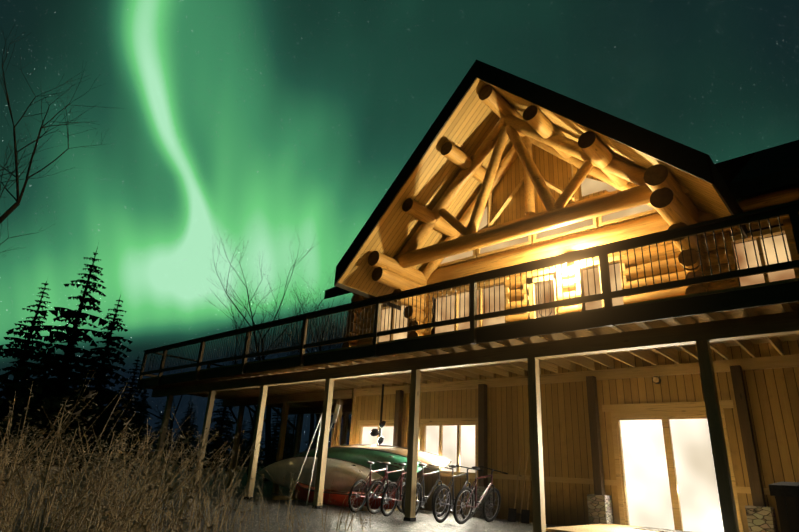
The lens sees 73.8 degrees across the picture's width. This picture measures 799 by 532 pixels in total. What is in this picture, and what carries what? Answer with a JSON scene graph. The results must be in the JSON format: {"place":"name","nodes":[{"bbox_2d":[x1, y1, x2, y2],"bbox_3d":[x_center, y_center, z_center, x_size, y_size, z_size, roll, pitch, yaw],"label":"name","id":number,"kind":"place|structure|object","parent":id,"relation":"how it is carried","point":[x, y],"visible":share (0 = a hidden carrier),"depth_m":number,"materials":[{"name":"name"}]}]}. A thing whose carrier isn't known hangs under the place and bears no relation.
{"place":"outdoors","nodes":[
{"label":"outdoors","id":0,"kind":"place"},
{"bbox_2d":[0,461,562,531],"bbox_3d":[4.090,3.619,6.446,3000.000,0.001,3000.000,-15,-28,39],"label":"ground","id":1,"kind":"structure","parent":0,"point":[425,521],"depth_m":9.88,"materials":[{"name":"white snow"}]},
{"bbox_2d":[0,247,315,473],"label":"spruce trees","id":2,"kind":"object","parent":1,"relation":"on","point":[49,394],"visible":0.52,"depth_m":26.03,"materials":[{"name":"green plant"}]},
{"bbox_2d":[0,24,350,480],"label":"bare trees","id":3,"kind":"object","parent":1,"relation":"on","point":[13,207],"visible":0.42,"depth_m":28.31,"materials":[{"name":"brown plant"}]},
{"bbox_2d":[0,368,382,531],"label":"dry grass clump","id":4,"kind":"object","parent":1,"relation":"on","point":[124,519],"visible":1,"depth_m":3.60,"materials":[{"name":"brown plant"}]},
{"bbox_2d":[257,404,450,510],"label":"canoes","id":5,"kind":"object","parent":1,"relation":"on","point":[345,464],"visible":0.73,"depth_m":13.01,"materials":[{"name":"green plastic"}]},
{"bbox_2d":[348,461,507,523],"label":"bicycles","id":6,"kind":"object","parent":1,"relation":"on","point":[450,502],"visible":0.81,"depth_m":10.59,"materials":[{"name":"black metal"}]},
{"bbox_2d":[136,200,798,531],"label":"deck","id":7,"kind":"structure","parent":1,"relation":"on","point":[698,326],"depth_m":9.49,"materials":[{"name":"brown wood"}]},
{"bbox_2d":[370,384,385,492],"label":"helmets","id":8,"kind":"object","parent":7,"relation":"hanging from","point":[376,432],"visible":0.56,"depth_m":13.85,"materials":[{"name":"grey plastic"}]},
{"bbox_2d":[508,446,530,523],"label":"garden tools","id":9,"kind":"object","parent":1,"relation":"on","point":[524,516],"visible":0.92,"depth_m":10.92,"materials":[{"name":"brown wood"}]},
{"bbox_2d":[349,340,798,531],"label":"wall","id":10,"kind":"structure","parent":1,"relation":"on","point":[623,443],"depth_m":10.28,"materials":[{"name":"brown wood"}]},
{"bbox_2d":[342,184,798,353],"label":"log wall","id":11,"kind":"structure","parent":10,"relation":"on","point":[770,198],"depth_m":11.69,"materials":[{"name":"brown wood"}]},
{"bbox_2d":[334,59,755,318],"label":"gable roof","id":12,"kind":"structure","parent":11,"relation":"attached to","point":[500,165],"depth_m":13.04,"materials":[{"name":"wood"}]},
{"bbox_2d":[324,140,798,298],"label":"roof","id":13,"kind":"structure","parent":11,"relation":"on","point":[767,170],"depth_m":11.07,"materials":[{"name":"metal"}]},
{"bbox_2d":[546,524,689,531],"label":"platform","id":14,"kind":"object","parent":1,"relation":"on","point":[604,528],"depth_m":8.77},
{"bbox_2d":[769,482,798,531],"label":"hot tub","id":15,"kind":"object","parent":1,"relation":"on","point":[786,494],"visible":1,"depth_m":6.64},
{"bbox_2d":[0,0,798,462],"label":"sky","id":16,"kind":"structure","parent":0,"point":[260,121],"materials":[{"name":"green"}]}
]}

